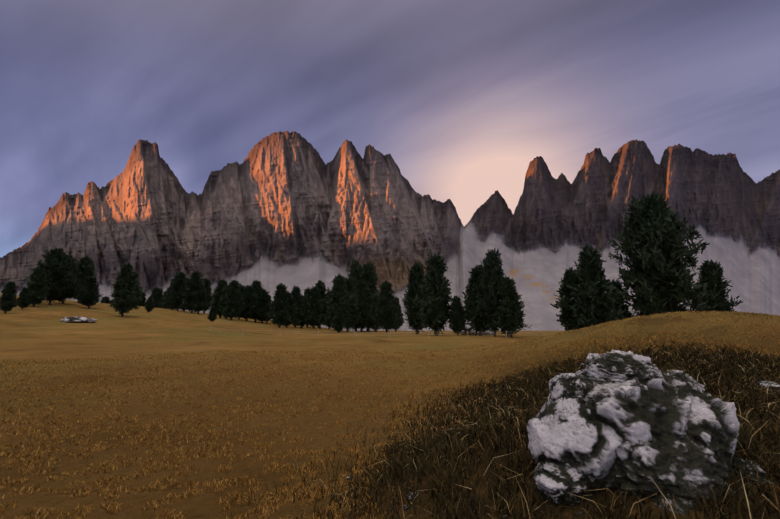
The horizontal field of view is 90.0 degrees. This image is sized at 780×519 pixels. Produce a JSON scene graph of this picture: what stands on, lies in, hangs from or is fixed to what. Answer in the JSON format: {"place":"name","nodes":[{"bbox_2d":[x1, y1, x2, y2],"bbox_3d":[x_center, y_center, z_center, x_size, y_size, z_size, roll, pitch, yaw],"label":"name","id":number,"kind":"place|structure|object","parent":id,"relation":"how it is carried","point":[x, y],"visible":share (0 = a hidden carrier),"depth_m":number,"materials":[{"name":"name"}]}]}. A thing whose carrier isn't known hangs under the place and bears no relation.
{"place":"outdoors","nodes":[
{"label":"outdoors","id":0,"kind":"place"},
{"bbox_2d":[0,294,779,518],"bbox_3d":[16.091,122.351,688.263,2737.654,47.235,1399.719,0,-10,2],"label":"meadow ground","id":1,"kind":"structure","parent":0,"point":[40,331],"depth_m":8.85,"materials":[{"name":"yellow plant"}]},
{"bbox_2d":[0,281,17,312],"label":"pine tree","id":2,"kind":"object","parent":1,"relation":"on","point":[8,298],"visible":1,"depth_m":77.73,"materials":[{"name":"green plant"}]},
{"bbox_2d":[16,287,31,309],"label":"pine tree","id":3,"kind":"object","parent":1,"relation":"on","point":[24,299],"visible":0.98,"depth_m":84.30,"materials":[{"name":"green plant"}]},
{"bbox_2d":[21,267,48,306],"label":"pine tree","id":4,"kind":"object","parent":1,"relation":"on","point":[36,285],"visible":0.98,"depth_m":90.85,"materials":[{"name":"green plant"}]},
{"bbox_2d":[26,247,74,304],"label":"pine tree","id":5,"kind":"object","parent":1,"relation":"on","point":[57,274],"visible":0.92,"depth_m":97.93,"materials":[{"name":"green plant"}]},
{"bbox_2d":[55,255,82,303],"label":"pine tree","id":6,"kind":"object","parent":1,"relation":"on","point":[71,293],"visible":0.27,"depth_m":104.98,"materials":[{"name":"green plant"}]},
{"bbox_2d":[60,316,96,322],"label":"rock","id":7,"kind":"object","parent":1,"relation":"on","point":[75,319],"visible":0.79,"depth_m":73.35,"materials":[{"name":"stone"}]},
{"bbox_2d":[74,255,99,302],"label":"pine tree","id":8,"kind":"object","parent":1,"relation":"on","point":[86,267],"visible":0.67,"depth_m":121.83,"materials":[{"name":"green plant"}]},
{"bbox_2d":[76,276,103,308],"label":"pine tree","id":9,"kind":"object","parent":1,"relation":"on","point":[88,295],"visible":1,"depth_m":100.13,"materials":[{"name":"green plant"}]},
{"bbox_2d":[100,296,109,303],"bbox_3d":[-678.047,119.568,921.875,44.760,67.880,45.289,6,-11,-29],"label":"pine tree","id":10,"kind":"object","parent":1,"relation":"on","point":[105,299],"visible":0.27,"depth_m":921.51,"materials":[{"name":"green plant"}]},
{"bbox_2d":[108,262,139,316],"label":"pine tree","id":11,"kind":"object","parent":1,"relation":"on","point":[125,282],"visible":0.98,"depth_m":89.85,"materials":[{"name":"green plant"}]},
{"bbox_2d":[132,272,142,304],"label":"pine tree","id":12,"kind":"object","parent":1,"relation":"on","point":[138,294],"visible":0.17,"depth_m":129.49,"materials":[{"name":"green plant"}]},
{"bbox_2d":[138,291,147,306],"bbox_3d":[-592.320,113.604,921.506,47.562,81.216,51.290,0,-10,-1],"label":"pine tree","id":13,"kind":"object","parent":1,"relation":"on","point":[143,301],"visible":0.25,"depth_m":922.65,"materials":[{"name":"green plant"}]},
{"bbox_2d":[144,297,154,312],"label":"pine tree","id":14,"kind":"object","parent":1,"relation":"on","point":[149,306],"visible":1,"depth_m":113.75,"materials":[{"name":"green plant"}]},
{"bbox_2d":[149,287,162,307],"bbox_3d":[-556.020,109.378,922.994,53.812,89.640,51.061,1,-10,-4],"label":"pine tree","id":15,"kind":"object","parent":1,"relation":"on","point":[156,294],"visible":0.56,"depth_m":920.82,"materials":[{"name":"green plant"}]},
{"bbox_2d":[157,289,176,309],"bbox_3d":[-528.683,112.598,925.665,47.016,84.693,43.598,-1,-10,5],"label":"pine tree","id":16,"kind":"object","parent":1,"relation":"on","point":[164,306],"visible":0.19,"depth_m":915.34,"materials":[{"name":"green plant"}]},
{"bbox_2d":[161,279,174,309],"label":"pine tree","id":17,"kind":"object","parent":1,"relation":"on","point":[167,295],"visible":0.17,"depth_m":207.35,"materials":[{"name":"green plant"}]},
{"bbox_2d":[167,272,186,310],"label":"pine tree","id":18,"kind":"object","parent":1,"relation":"on","point":[178,287],"visible":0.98,"depth_m":192.37,"materials":[{"name":"green plant"}]},
{"bbox_2d":[179,278,188,311],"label":"pine tree","id":19,"kind":"object","parent":1,"relation":"on","point":[183,309],"visible":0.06,"depth_m":198.64,"materials":[{"name":"green plant"}]},
{"bbox_2d":[180,270,204,313],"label":"pine tree","id":20,"kind":"object","parent":1,"relation":"on","point":[193,298],"visible":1,"depth_m":179.36,"materials":[{"name":"green plant"}]},
{"bbox_2d":[196,281,208,313],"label":"pine tree","id":21,"kind":"object","parent":1,"relation":"on","point":[205,293],"visible":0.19,"depth_m":186.46,"materials":[{"name":"green plant"}]},
{"bbox_2d":[202,278,213,312],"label":"pine tree","id":22,"kind":"object","parent":1,"relation":"on","point":[207,285],"visible":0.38,"depth_m":219.38,"materials":[{"name":"green plant"}]},
{"bbox_2d":[208,307,216,321],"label":"pine tree","id":23,"kind":"object","parent":1,"relation":"on","point":[212,315],"visible":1,"depth_m":108.18,"materials":[{"name":"green plant"}]},
{"bbox_2d":[209,279,227,317],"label":"pine tree","id":24,"kind":"object","parent":1,"relation":"on","point":[217,293],"visible":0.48,"depth_m":159.05,"materials":[{"name":"green plant"}]},
{"bbox_2d":[216,284,238,318],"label":"pine tree","id":25,"kind":"object","parent":1,"relation":"on","point":[222,297],"visible":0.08,"depth_m":156.85,"materials":[{"name":"green plant"}]},
{"bbox_2d":[221,279,243,319],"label":"pine tree","id":26,"kind":"object","parent":1,"relation":"on","point":[232,302],"visible":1,"depth_m":148.32,"materials":[{"name":"green plant"}]},
{"bbox_2d":[237,284,244,319],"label":"pine tree","id":27,"kind":"object","parent":1,"relation":"on","point":[242,288],"visible":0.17,"depth_m":175.35,"materials":[{"name":"green plant"}]},
{"bbox_2d":[239,285,258,320],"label":"pine tree","id":28,"kind":"object","parent":1,"relation":"on","point":[248,306],"visible":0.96,"depth_m":162.89,"materials":[{"name":"green plant"}]},
{"bbox_2d":[249,280,262,321],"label":"pine tree","id":29,"kind":"object","parent":1,"relation":"on","point":[256,284],"visible":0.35,"depth_m":172.82,"materials":[{"name":"green plant"}]},
{"bbox_2d":[253,288,271,323],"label":"pine tree","id":30,"kind":"object","parent":1,"relation":"on","point":[263,306],"visible":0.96,"depth_m":164.83,"materials":[{"name":"green plant"}]},
{"bbox_2d":[265,295,272,323],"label":"pine tree","id":31,"kind":"object","parent":1,"relation":"on","point":[269,298],"visible":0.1,"depth_m":172.86,"materials":[{"name":"green plant"}]},
{"bbox_2d":[267,283,290,327],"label":"pine tree","id":32,"kind":"object","parent":1,"relation":"on","point":[278,315],"visible":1,"depth_m":135.99,"materials":[{"name":"green plant"}]},
{"bbox_2d":[284,291,299,327],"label":"pine tree","id":33,"kind":"object","parent":1,"relation":"on","point":[292,312],"visible":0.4,"depth_m":152.08,"materials":[{"name":"green plant"}]},
{"bbox_2d":[291,285,307,327],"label":"pine tree","id":34,"kind":"object","parent":1,"relation":"on","point":[298,298],"visible":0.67,"depth_m":168.81,"materials":[{"name":"green plant"}]},
{"bbox_2d":[296,295,311,327],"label":"pine tree","id":35,"kind":"object","parent":1,"relation":"on","point":[306,306],"visible":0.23,"depth_m":174.22,"materials":[{"name":"green plant"}]},
{"bbox_2d":[304,287,316,327],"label":"pine tree","id":36,"kind":"object","parent":1,"relation":"on","point":[307,292],"visible":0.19,"depth_m":189.56,"materials":[{"name":"green plant"}]},
{"bbox_2d":[308,286,323,328],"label":"pine tree","id":37,"kind":"object","parent":1,"relation":"on","point":[317,312],"visible":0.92,"depth_m":187.60,"materials":[{"name":"green plant"}]},
{"bbox_2d":[315,280,328,328],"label":"pine tree","id":38,"kind":"object","parent":1,"relation":"on","point":[319,285],"visible":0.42,"depth_m":215.78,"materials":[{"name":"green plant"}]},
{"bbox_2d":[323,291,332,328],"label":"pine tree","id":39,"kind":"object","parent":1,"relation":"on","point":[328,295],"visible":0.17,"depth_m":230.69,"materials":[{"name":"green plant"}]},
{"bbox_2d":[324,273,351,332],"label":"pine tree","id":40,"kind":"object","parent":1,"relation":"on","point":[340,297],"visible":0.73,"depth_m":147.81,"materials":[{"name":"green plant"}]},
{"bbox_2d":[331,308,345,332],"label":"pine tree","id":41,"kind":"object","parent":1,"relation":"on","point":[338,323],"visible":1,"depth_m":139.93,"materials":[{"name":"green plant"}]},
{"bbox_2d":[344,276,361,331],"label":"pine tree","id":42,"kind":"object","parent":1,"relation":"on","point":[351,289],"visible":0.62,"depth_m":185.78,"materials":[{"name":"green plant"}]},
{"bbox_2d":[347,259,363,331],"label":"pine tree","id":43,"kind":"object","parent":1,"relation":"on","point":[355,267],"visible":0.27,"depth_m":210.00,"materials":[{"name":"green plant"}]},
{"bbox_2d":[353,278,371,331],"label":"pine tree","id":44,"kind":"object","parent":1,"relation":"on","point":[364,300],"visible":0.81,"depth_m":199.37,"materials":[{"name":"green plant"}]},
{"bbox_2d":[359,261,380,330],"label":"pine tree","id":45,"kind":"object","parent":1,"relation":"on","point":[368,273],"visible":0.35,"depth_m":208.78,"materials":[{"name":"green plant"}]},
{"bbox_2d":[364,294,380,331],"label":"pine tree","id":46,"kind":"object","parent":1,"relation":"on","point":[374,326],"visible":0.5,"depth_m":192.63,"materials":[{"name":"green plant"}]},
{"bbox_2d":[372,280,398,331],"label":"pine tree","id":47,"kind":"object","parent":1,"relation":"on","point":[386,315],"visible":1,"depth_m":155.12,"materials":[{"name":"green plant"}]},
{"bbox_2d":[209,327,569,337],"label":"pasture fence","id":48,"kind":"object","parent":1,"relation":"on","point":[388,332],"visible":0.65,"depth_m":65.36,"materials":[{"name":"beige"}]},
{"bbox_2d":[392,296,404,331],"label":"pine tree","id":49,"kind":"object","parent":1,"relation":"on","point":[399,322],"visible":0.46,"depth_m":177.44,"materials":[{"name":"green plant"}]},
{"bbox_2d":[406,492,419,499],"bbox_3d":[0.164,1.671,2.752,0.089,0.057,0.084,-9,-13,40],"label":"rock","id":50,"kind":"object","parent":1,"relation":"on","point":[409,495],"visible":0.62,"depth_m":2.73,"materials":[{"name":"stone"}]},
{"bbox_2d":[401,261,426,333],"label":"pine tree","id":51,"kind":"object","parent":1,"relation":"on","point":[416,277],"visible":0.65,"depth_m":101.20,"materials":[{"name":"green plant"}]},
{"bbox_2d":[410,253,452,335],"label":"pine tree","id":52,"kind":"object","parent":1,"relation":"on","point":[435,309],"visible":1,"depth_m":78.79,"materials":[{"name":"green plant"}]},
{"bbox_2d":[447,295,469,334],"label":"pine tree","id":53,"kind":"object","parent":1,"relation":"on","point":[457,320],"visible":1,"depth_m":77.60,"materials":[{"name":"green plant"}]},
{"bbox_2d":[462,264,491,335],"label":"pine tree","id":54,"kind":"object","parent":1,"relation":"on","point":[478,322],"visible":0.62,"depth_m":76.63,"materials":[{"name":"green plant"}]},
{"bbox_2d":[460,325,493,334],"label":"rock","id":55,"kind":"object","parent":1,"relation":"on","point":[487,332],"visible":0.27,"depth_m":83.72,"materials":[{"name":"stone"}]},
{"bbox_2d":[475,248,506,336],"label":"pine tree","id":56,"kind":"object","parent":1,"relation":"on","point":[492,280],"visible":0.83,"depth_m":72.15,"materials":[{"name":"green plant"}]},
{"bbox_2d":[223,341,779,518],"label":"mound straw blades","id":57,"kind":"object","parent":1,"relation":"on","point":[733,372],"visible":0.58,"depth_m":3.31,"materials":[{"name":"brown plant"}]},
{"bbox_2d":[497,302,509,336],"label":"pine tree","id":58,"kind":"object","parent":1,"relation":"on","point":[501,322],"visible":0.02,"depth_m":70.58,"materials":[{"name":"green plant"}]},
{"bbox_2d":[492,276,531,337],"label":"pine tree","id":59,"kind":"object","parent":1,"relation":"on","point":[510,307],"visible":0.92,"depth_m":69.33,"materials":[{"name":"green plant"}]},
{"bbox_2d":[550,267,580,330],"bbox_3d":[25.078,5.987,52.911,5.665,10.160,5.688,-9,-13,42],"label":"pine tree","id":60,"kind":"object","parent":1,"relation":"on","point":[565,303],"visible":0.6,"depth_m":52.32,"materials":[{"name":"green plant"}]},
{"bbox_2d":[564,280,584,328],"bbox_3d":[25.743,6.586,51.642,4.412,8.415,4.430,6,-11,-29],"label":"pine tree","id":61,"kind":"object","parent":1,"relation":"on","point":[580,326],"visible":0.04,"depth_m":51.23,"materials":[{"name":"green plant"}]},
{"bbox_2d":[566,245,625,327],"bbox_3d":[25.894,4.072,49.262,5.743,12.648,5.146,0,-10,-1],"label":"pine tree","id":62,"kind":"object","parent":1,"relation":"on","point":[593,305],"visible":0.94,"depth_m":48.56,"materials":[{"name":"green plant"}]},
{"bbox_2d":[609,279,634,319],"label":"pine tree","id":63,"kind":"object","parent":1,"relation":"on","point":[627,314],"visible":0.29,"depth_m":65.61,"materials":[{"name":"green plant"}]},
{"bbox_2d":[527,349,770,514],"bbox_3d":[1.489,1.048,2.432,1.323,0.924,0.953,0,-10,2],"label":"limestone boulder","id":64,"kind":"object","parent":1,"relation":"on","point":[622,419],"visible":0.85,"depth_m":2.21,"materials":[{"name":"grey stone"}]},
{"bbox_2d":[608,191,709,315],"bbox_3d":[41.607,0.897,61.484,12.735,23.760,14.625,-3,-11,18],"label":"pine tree","id":65,"kind":"object","parent":1,"relation":"on","point":[655,250],"visible":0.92,"depth_m":58.90,"materials":[{"name":"green plant"}]},
{"bbox_2d":[695,259,742,311],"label":"pine tree","id":66,"kind":"object","parent":1,"relation":"on","point":[711,274],"visible":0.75,"depth_m":66.80,"materials":[{"name":"green plant"}]},
{"bbox_2d":[754,381,779,392],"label":"rock","id":67,"kind":"object","parent":1,"relation":"on","point":[769,383],"visible":0.42,"depth_m":5.44,"materials":[{"name":"stone"}]},
{"bbox_2d":[0,131,779,330],"bbox_3d":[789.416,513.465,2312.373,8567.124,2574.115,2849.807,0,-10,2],"label":"mountain terrain","id":68,"kind":"structure","parent":0,"point":[272,211],"depth_m":1874.27,"materials":[{"name":"grey stone"}]},
{"bbox_2d":[0,0,779,257],"label":"sky","id":69,"kind":"structure","parent":0,"point":[462,96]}
]}

